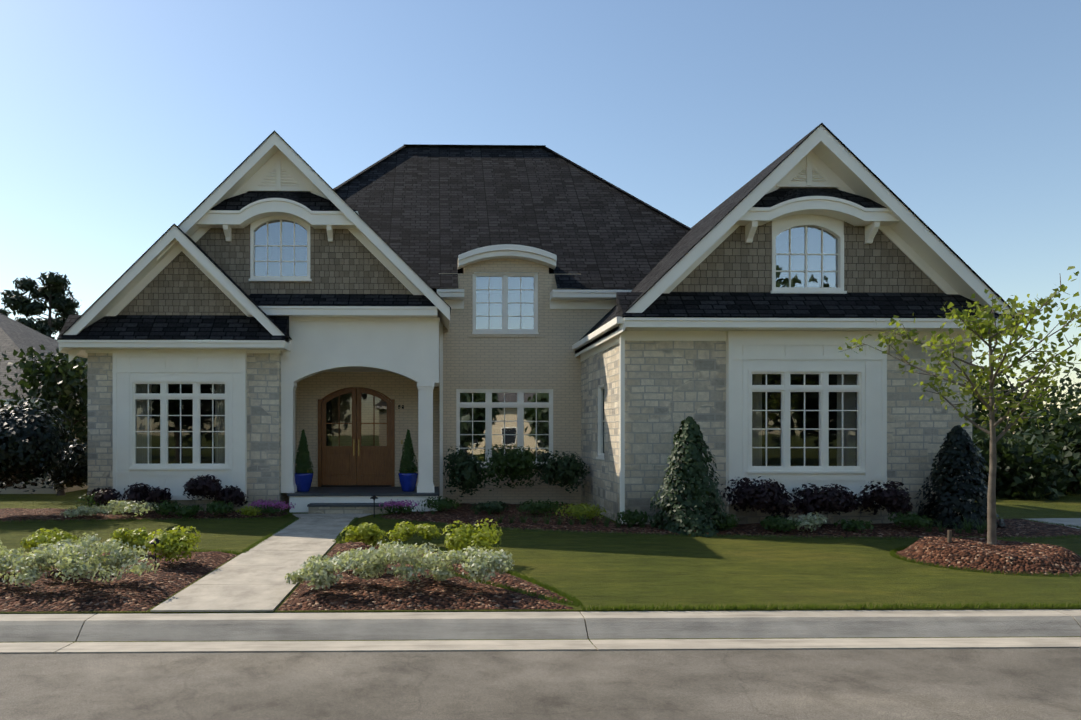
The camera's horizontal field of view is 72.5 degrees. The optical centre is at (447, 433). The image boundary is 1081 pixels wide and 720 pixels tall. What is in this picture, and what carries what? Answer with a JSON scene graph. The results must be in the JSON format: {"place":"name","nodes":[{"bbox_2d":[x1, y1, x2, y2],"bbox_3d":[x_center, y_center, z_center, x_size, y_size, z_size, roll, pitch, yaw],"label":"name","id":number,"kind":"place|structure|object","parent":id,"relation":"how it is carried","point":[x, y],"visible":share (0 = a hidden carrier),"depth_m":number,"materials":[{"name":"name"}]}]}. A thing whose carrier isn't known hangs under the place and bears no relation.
{"place":"outdoors","nodes":[
{"label":"outdoors","id":0,"kind":"place"},
{"bbox_2d":[0,308,11,316],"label":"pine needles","id":1,"kind":"object","parent":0,"point":[4,312],"depth_m":70.96,"materials":[{"name":"green plant"}]},
{"bbox_2d":[150,514,370,611],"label":"walkway pavement","id":2,"kind":"structure","parent":0,"point":[252,580],"depth_m":9.12,"materials":[{"name":"concrete"}]},
{"bbox_2d":[248,499,293,509],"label":"pink flowers","id":3,"kind":"object","parent":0,"point":[265,503],"visible":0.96,"depth_m":15.33,"materials":[{"name":"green plant"}]},
{"bbox_2d":[379,499,418,508],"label":"pink flowers","id":4,"kind":"object","parent":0,"point":[396,503],"visible":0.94,"depth_m":15.38,"materials":[{"name":"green plant"}]},
{"bbox_2d":[0,648,1080,719],"bbox_3d":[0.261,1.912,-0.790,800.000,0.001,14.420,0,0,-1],"label":"asphalt road","id":5,"kind":"structure","parent":0,"point":[939,684],"depth_m":5.54,"materials":[{"name":"grey asphalt"}]},
{"bbox_2d":[0,476,1080,613],"bbox_3d":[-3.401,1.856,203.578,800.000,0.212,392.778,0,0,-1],"label":"lawn ground","id":6,"kind":"structure","parent":0,"point":[611,570],"depth_m":9.63,"materials":[{"name":"green plant"}]},
{"bbox_2d":[23,288,60,340],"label":"tree pine left trunk and limbs","id":7,"kind":"object","parent":6,"relation":"on","point":[49,317],"visible":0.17,"depth_m":44.52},
{"bbox_2d":[0,271,81,339],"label":"pine needles","id":8,"kind":"object","parent":7,"relation":"attached to","point":[63,307],"visible":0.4,"depth_m":44.13,"materials":[{"name":"green plant"}]},
{"bbox_2d":[0,344,87,449],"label":"tree foliage","id":9,"kind":"object","parent":6,"relation":"on","point":[75,369],"visible":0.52,"depth_m":20.26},
{"bbox_2d":[0,313,87,493],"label":"neighbour house","id":10,"kind":"structure","parent":6,"relation":"on","point":[16,335],"depth_m":23.40,"materials":[{"name":"grey"}]},
{"bbox_2d":[8,362,87,495],"bbox_3d":[-10.985,-0.108,20.947,2.534,3.840,2.811,0,0,-1],"label":"tree back left trunk and limbs","id":11,"kind":"object","parent":6,"relation":"on","point":[61,492],"visible":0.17,"depth_m":20.71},
{"bbox_2d":[0,551,236,611],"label":"mulch bed","id":12,"kind":"structure","parent":6,"relation":"on","point":[131,591],"depth_m":7.97,"materials":[{"name":"brown wood"}]},
{"bbox_2d":[0,540,26,559],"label":"variegated shrub","id":13,"kind":"object","parent":12,"relation":"on","point":[20,550],"visible":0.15,"depth_m":8.65,"materials":[{"name":"green plant"}]},
{"bbox_2d":[0,544,75,586],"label":"variegated shrub","id":14,"kind":"object","parent":12,"relation":"on","point":[28,561],"visible":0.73,"depth_m":7.78,"materials":[{"name":"green plant"}]},
{"bbox_2d":[20,527,78,549],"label":"gold shrub","id":15,"kind":"object","parent":12,"relation":"on","point":[54,537],"visible":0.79,"depth_m":10.30,"materials":[{"name":"green plant"}]},
{"bbox_2d":[28,533,108,552],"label":"variegated shrub","id":16,"kind":"object","parent":12,"relation":"on","point":[88,539],"visible":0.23,"depth_m":8.86,"materials":[{"name":"green plant"}]},
{"bbox_2d":[49,538,159,582],"bbox_3d":[-3.777,1.378,7.938,1.044,0.405,1.146,0,0,-37],"label":"variegated shrub","id":17,"kind":"object","parent":12,"relation":"on","point":[86,561],"visible":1,"depth_m":7.83,"materials":[{"name":"green plant"}]},
{"bbox_2d":[110,527,154,552],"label":"gold shrub","id":18,"kind":"object","parent":12,"relation":"on","point":[137,537],"visible":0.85,"depth_m":10.01,"materials":[{"name":"green plant"}]},
{"bbox_2d":[145,526,200,561],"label":"gold shrub","id":19,"kind":"object","parent":12,"relation":"on","point":[175,543],"visible":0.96,"depth_m":9.26,"materials":[{"name":"green plant"}]},
{"bbox_2d":[0,508,287,521],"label":"mulch bed","id":20,"kind":"object","parent":6,"relation":"on","point":[24,514],"visible":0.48,"depth_m":15.11,"materials":[{"name":"brown wood"}]},
{"bbox_2d":[0,398,77,493],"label":"holly shrub","id":21,"kind":"object","parent":20,"relation":"on","point":[26,440],"visible":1,"depth_m":14.82,"materials":[{"name":"green plant"}]},
{"bbox_2d":[41,438,87,490],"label":"holly shrub","id":22,"kind":"object","parent":20,"relation":"on","point":[80,468],"visible":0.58,"depth_m":16.53,"materials":[{"name":"green plant"}]},
{"bbox_2d":[60,505,102,517],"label":"shrub","id":23,"kind":"object","parent":20,"relation":"on","point":[80,510],"visible":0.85,"depth_m":14.80,"materials":[{"name":"green plant"}]},
{"bbox_2d":[75,492,106,506],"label":"green shrub","id":24,"kind":"object","parent":20,"relation":"on","point":[91,499],"visible":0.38,"depth_m":15.55,"materials":[{"name":"green plant"}]},
{"bbox_2d":[85,487,120,505],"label":"loropetalum shrub","id":25,"kind":"object","parent":20,"relation":"on","point":[107,496],"visible":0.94,"depth_m":15.61,"materials":[{"name":"purple plant"}]},
{"bbox_2d":[84,500,158,516],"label":"shrub","id":26,"kind":"object","parent":20,"relation":"on","point":[124,506],"visible":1,"depth_m":14.69,"materials":[{"name":"green plant"}]},
{"bbox_2d":[121,482,171,504],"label":"loropetalum shrub","id":27,"kind":"object","parent":20,"relation":"on","point":[136,494],"visible":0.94,"depth_m":15.62,"materials":[{"name":"purple plant"}]},
{"bbox_2d":[153,500,184,514],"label":"green shrub","id":28,"kind":"object","parent":20,"relation":"on","point":[165,508],"visible":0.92,"depth_m":15.00,"materials":[{"name":"green plant"}]},
{"bbox_2d":[175,505,202,518],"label":"green shrub","id":29,"kind":"object","parent":20,"relation":"on","point":[188,510],"visible":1,"depth_m":14.79,"materials":[{"name":"green plant"}]},
{"bbox_2d":[183,474,224,500],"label":"loropetalum shrub","id":30,"kind":"object","parent":20,"relation":"on","point":[204,486],"visible":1,"depth_m":15.59,"materials":[{"name":"purple plant"}]},
{"bbox_2d":[201,500,234,515],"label":"green shrub","id":31,"kind":"object","parent":20,"relation":"on","point":[220,507],"visible":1,"depth_m":15.01,"materials":[{"name":"green plant"}]},
{"bbox_2d":[215,485,248,505],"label":"loropetalum shrub","id":32,"kind":"object","parent":20,"relation":"on","point":[233,494],"visible":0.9,"depth_m":15.67,"materials":[{"name":"purple plant"}]},
{"bbox_2d":[235,505,261,515],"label":"green shrub","id":33,"kind":"object","parent":20,"relation":"on","point":[249,511],"visible":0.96,"depth_m":14.87,"materials":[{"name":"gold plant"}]},
{"bbox_2d":[254,503,293,515],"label":"pink flowers","id":34,"kind":"object","parent":20,"relation":"on","point":[269,509],"visible":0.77,"depth_m":15.17,"materials":[{"name":"plant"}]},
{"bbox_2d":[148,537,162,567],"bbox_3d":[-3.678,1.532,9.188,0.170,0.460,0.170,0,0,-1],"label":"path light","id":35,"kind":"object","parent":6,"relation":"on","point":[154,539],"visible":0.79,"depth_m":9.16,"materials":[{"name":"brown metal"}]},
{"bbox_2d":[287,487,438,513],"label":"porch steps","id":36,"kind":"structure","parent":6,"relation":"on","point":[335,500],"depth_m":16.27,"materials":[{"name":"stone"}]},
{"bbox_2d":[295,466,312,491],"bbox_3d":[-3.352,1.034,16.938,0.470,0.600,0.470,0,0,-1],"label":"planter pot","id":37,"kind":"object","parent":36,"relation":"on","point":[303,481],"visible":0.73,"depth_m":16.78,"materials":[{"name":"blue ceramic"}]},
{"bbox_2d":[295,429,312,472],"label":"topiary","id":38,"kind":"object","parent":37,"relation":"in","point":[303,458],"visible":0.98,"depth_m":16.85,"materials":[{"name":"green plant"}]},
{"bbox_2d":[398,473,417,491],"bbox_3d":[-0.918,1.034,16.981,0.470,0.600,0.470,0,0,-1],"label":"planter pot","id":39,"kind":"object","parent":36,"relation":"on","point":[408,481],"visible":0.94,"depth_m":16.82,"materials":[{"name":"blue ceramic"}]},
{"bbox_2d":[398,429,417,472],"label":"topiary","id":40,"kind":"object","parent":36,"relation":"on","point":[407,463],"visible":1,"depth_m":16.89,"materials":[{"name":"green plant"}]},
{"bbox_2d":[370,495,377,516],"bbox_3d":[-1.544,1.522,15.320,0.170,0.480,0.170,0,0,-1],"label":"path light","id":41,"kind":"object","parent":6,"relation":"on","point":[373,497],"visible":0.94,"depth_m":15.30,"materials":[{"name":"brown metal"}]},
{"bbox_2d":[278,541,573,609],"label":"mulch bed","id":42,"kind":"structure","parent":6,"relation":"on","point":[384,591],"depth_m":7.68,"materials":[{"name":"brown wood"}]},
{"bbox_2d":[284,551,382,589],"bbox_3d":[-1.296,1.465,7.950,0.944,0.328,0.931,0,0,43],"label":"variegated shrub","id":43,"kind":"object","parent":42,"relation":"on","point":[317,570],"visible":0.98,"depth_m":7.70,"materials":[{"name":"green plant"}]},
{"bbox_2d":[340,522,385,546],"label":"gold shrub","id":44,"kind":"object","parent":42,"relation":"on","point":[366,533],"visible":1,"depth_m":10.18,"materials":[{"name":"green plant"}]},
{"bbox_2d":[333,548,395,566],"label":"variegated shrub","id":45,"kind":"object","parent":42,"relation":"on","point":[356,551],"visible":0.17,"depth_m":8.93,"materials":[{"name":"green plant"}]},
{"bbox_2d":[355,539,457,581],"bbox_3d":[-0.384,1.367,8.105,1.018,0.407,1.192,0,0,20],"label":"variegated shrub","id":46,"kind":"object","parent":42,"relation":"on","point":[404,555],"visible":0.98,"depth_m":7.80,"materials":[{"name":"green plant"}]},
{"bbox_2d":[386,521,444,540],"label":"gold shrub","id":47,"kind":"object","parent":42,"relation":"on","point":[403,531],"visible":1,"depth_m":11.05,"materials":[{"name":"green plant"}]},
{"bbox_2d":[428,546,514,583],"bbox_3d":[0.266,1.417,7.999,0.951,0.333,1.012,0,0,-1],"label":"variegated shrub","id":48,"kind":"object","parent":42,"relation":"on","point":[478,561],"visible":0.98,"depth_m":7.81,"materials":[{"name":"green plant"}]},
{"bbox_2d":[443,518,502,553],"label":"gold shrub","id":49,"kind":"object","parent":42,"relation":"on","point":[461,537],"visible":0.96,"depth_m":9.63,"materials":[{"name":"green plant"}]},
{"bbox_2d":[57,123,1018,523],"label":"house walls and roofs","id":50,"kind":"structure","parent":6,"relation":"on","point":[429,213],"depth_m":16.31,"materials":[{"name":"beige stone"}]},
{"bbox_2d":[318,387,403,486],"bbox_3d":[-2.195,0.075,18.504,2.174,2.520,0.150,0,0,-1],"label":"double front door","id":51,"kind":"structure","parent":50,"relation":"attached to","point":[356,464],"depth_m":18.49,"materials":[{"name":"brown wood"}]},
{"bbox_2d":[136,220,856,465],"bbox_3d":[0.735,-2.075,16.671,15.026,5.601,3.571,0,0,10],"label":"window glass","id":52,"kind":"object","parent":50,"relation":"in","point":[830,246],"visible":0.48,"depth_m":16.61,"materials":[{"name":"glass"}]},
{"bbox_2d":[136,374,856,465],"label":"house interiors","id":53,"kind":"object","parent":50,"relation":"in","point":[758,442],"depth_m":16.46,"materials":[{"name":"black"}]},
{"bbox_2d":[57,125,1016,523],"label":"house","id":54,"kind":"structure","parent":50,"relation":"attached to","point":[401,341],"depth_m":16.10,"materials":[{"name":"white paint"}]},
{"bbox_2d":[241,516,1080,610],"bbox_3d":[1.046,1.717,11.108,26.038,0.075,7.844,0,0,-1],"label":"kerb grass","id":55,"kind":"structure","parent":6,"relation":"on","point":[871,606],"depth_m":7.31,"materials":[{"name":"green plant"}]},
{"bbox_2d":[379,503,1080,538],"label":"foundation bed mulch","id":56,"kind":"object","parent":6,"relation":"on","point":[1015,527],"visible":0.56,"depth_m":13.22,"materials":[{"name":"brown wood"}]},
{"bbox_2d":[377,505,417,514],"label":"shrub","id":57,"kind":"object","parent":56,"relation":"on","point":[401,509],"visible":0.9,"depth_m":15.21,"materials":[{"name":"green plant"}]},
{"bbox_2d":[418,496,462,510],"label":"green shrub","id":58,"kind":"object","parent":56,"relation":"on","point":[444,503],"visible":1,"depth_m":15.68,"materials":[{"name":"green plant"}]},
{"bbox_2d":[443,446,486,496],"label":"dark shrub","id":59,"kind":"object","parent":56,"relation":"on","point":[463,473],"visible":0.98,"depth_m":16.95,"materials":[{"name":"green plant"}]},
{"bbox_2d":[471,500,509,513],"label":"green shrub","id":60,"kind":"object","parent":56,"relation":"on","point":[499,506],"visible":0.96,"depth_m":15.42,"materials":[{"name":"green plant"}]},
{"bbox_2d":[474,445,542,490],"bbox_3d":[1.458,0.792,17.169,1.527,1.086,1.524,0,0,21],"label":"nandina shrub","id":61,"kind":"object","parent":56,"relation":"on","point":[520,464],"visible":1,"depth_m":16.83,"materials":[{"name":"green plant"}]},
{"bbox_2d":[516,499,567,514],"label":"green shrub","id":62,"kind":"object","parent":56,"relation":"on","point":[539,507],"visible":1,"depth_m":14.96,"materials":[{"name":"green plant"}]},
{"bbox_2d":[534,450,589,492],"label":"dark shrub","id":63,"kind":"object","parent":56,"relation":"on","point":[567,469],"visible":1,"depth_m":16.73,"materials":[{"name":"green plant"}]},
{"bbox_2d":[555,502,606,518],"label":"bright green shrub","id":64,"kind":"object","parent":56,"relation":"on","point":[587,510],"visible":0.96,"depth_m":14.06,"materials":[{"name":"green plant"}]},
{"bbox_2d":[613,509,650,524],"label":"green shrub","id":65,"kind":"object","parent":56,"relation":"on","point":[630,515],"visible":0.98,"depth_m":13.32,"materials":[{"name":"green plant"}]},
{"bbox_2d":[649,416,729,537],"bbox_3d":[4.325,0.743,13.016,1.419,2.142,1.430,0,0,-1],"label":"conical shrub","id":66,"kind":"object","parent":56,"relation":"on","point":[693,458],"visible":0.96,"depth_m":12.79,"materials":[{"name":"green plant"}]},
{"bbox_2d":[417,506,996,533],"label":"liriope border grass","id":67,"kind":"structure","parent":56,"relation":"on","point":[928,529],"depth_m":13.28,"materials":[{"name":"green plant"}]},
{"bbox_2d":[710,513,740,529],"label":"green shrub","id":68,"kind":"object","parent":56,"relation":"on","point":[732,520],"visible":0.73,"depth_m":12.68,"materials":[{"name":"green plant"}]},
{"bbox_2d":[719,476,803,518],"bbox_3d":[5.746,1.170,13.299,1.423,0.801,1.142,0,0,-1],"label":"loropetalum shrub","id":69,"kind":"object","parent":56,"relation":"on","point":[766,494],"visible":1,"depth_m":13.16,"materials":[{"name":"purple plant"}]},
{"bbox_2d":[760,515,801,531],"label":"green shrub","id":70,"kind":"object","parent":56,"relation":"on","point":[775,523],"visible":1,"depth_m":12.51,"materials":[{"name":"green plant"}]},
{"bbox_2d":[787,512,827,531],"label":"white flower shrub","id":71,"kind":"object","parent":56,"relation":"on","point":[803,519],"visible":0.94,"depth_m":12.60,"materials":[{"name":"green plant"}]},
{"bbox_2d":[792,483,859,516],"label":"loropetalum shrub","id":72,"kind":"object","parent":56,"relation":"on","point":[835,499],"visible":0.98,"depth_m":13.10,"materials":[{"name":"purple plant"}]},
{"bbox_2d":[834,519,873,532],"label":"green shrub","id":73,"kind":"object","parent":56,"relation":"on","point":[854,525],"visible":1,"depth_m":12.55,"materials":[{"name":"green plant"}]},
{"bbox_2d":[854,480,912,515],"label":"loropetalum shrub","id":74,"kind":"object","parent":56,"relation":"on","point":[893,498],"visible":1,"depth_m":13.16,"materials":[{"name":"purple plant"}]},
{"bbox_2d":[888,512,935,527],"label":"green shrub","id":75,"kind":"object","parent":56,"relation":"on","point":[913,520],"visible":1,"depth_m":12.75,"materials":[{"name":"green plant"}]},
{"bbox_2d":[914,425,1005,529],"bbox_3d":[9.438,0.820,13.478,1.441,1.986,1.497,0,0,-1],"label":"conical shrub","id":76,"kind":"object","parent":56,"relation":"on","point":[957,457],"visible":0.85,"depth_m":13.25,"materials":[{"name":"green plant"}]},
{"bbox_2d":[896,535,1080,575],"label":"tree ring mulch","id":77,"kind":"object","parent":6,"relation":"on","point":[972,553],"visible":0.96,"depth_m":9.55,"materials":[{"name":"brown wood"}]},
{"bbox_2d":[947,530,951,542],"bbox_3d":[7.097,1.537,10.324,0.059,0.352,0.054,0,0,-24],"label":"stake","id":78,"kind":"object","parent":77,"relation":"on","point":[949,536],"visible":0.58,"depth_m":10.30,"materials":[{"name":"brown wood"}]},
{"bbox_2d":[840,276,1080,544],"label":"tree young oak trunk and limbs","id":79,"kind":"object","parent":77,"relation":"on","point":[991,517],"visible":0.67,"depth_m":10.06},
{"bbox_2d":[838,266,1080,431],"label":"tree leaves","id":80,"kind":"object","parent":79,"relation":"attached to","point":[1020,330],"visible":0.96,"depth_m":10.01,"materials":[{"name":"green plant"}]},
{"bbox_2d":[972,413,1080,499],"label":"bush","id":81,"kind":"object","parent":6,"relation":"on","point":[1010,454],"visible":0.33,"depth_m":19.59,"materials":[{"name":"green plant"}]},
{"bbox_2d":[972,348,1080,440],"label":"tree foliage","id":82,"kind":"object","parent":6,"relation":"on","point":[1054,390],"visible":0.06,"depth_m":26.28,"materials":[{"name":"green plant"}]},
{"bbox_2d":[979,389,1080,496],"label":"tree foliage","id":83,"kind":"object","parent":6,"relation":"on","point":[1060,429],"visible":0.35,"depth_m":20.88,"materials":[{"name":"green plant"}]},
{"bbox_2d":[1033,354,1080,411],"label":"tree foliage","id":84,"kind":"object","parent":6,"relation":"on","point":[1067,385],"visible":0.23,"depth_m":28.13,"materials":[{"name":"green plant"}]},
{"bbox_2d":[0,636,1080,650],"bbox_3d":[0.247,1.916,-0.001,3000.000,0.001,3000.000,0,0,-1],"label":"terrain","id":85,"kind":"structure","parent":0,"point":[539,639],"depth_m":6.80,"materials":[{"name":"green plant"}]},
{"bbox_2d":[0,609,1080,653],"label":"kerb and gutter","id":86,"kind":"structure","parent":85,"relation":"on","point":[426,631],"depth_m":6.88,"materials":[{"name":"concrete"}]},
{"bbox_2d":[0,0,1080,433],"label":"sky","id":87,"kind":"structure","parent":0,"point":[119,118],"materials":[{"name":"blue"}]},
{"bbox_2d":[972,386,1074,435],"bbox_3d":[19.895,1.124,27.029,4.424,6.376,5.264,0,0,-1],"label":"tree","id":88,"kind":"object","parent":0,"point":[1017,409],"visible":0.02,"depth_m":27.23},
{"bbox_2d":[1027,518,1080,528],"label":"driveway","id":89,"kind":"structure","parent":0,"point":[1072,521],"depth_m":14.66,"materials":[{"name":"concrete"}]},
{"bbox_2d":[1046,445,1078,491],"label":"shrub","id":90,"kind":"object","parent":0,"point":[1072,488],"visible":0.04,"depth_m":21.32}
]}

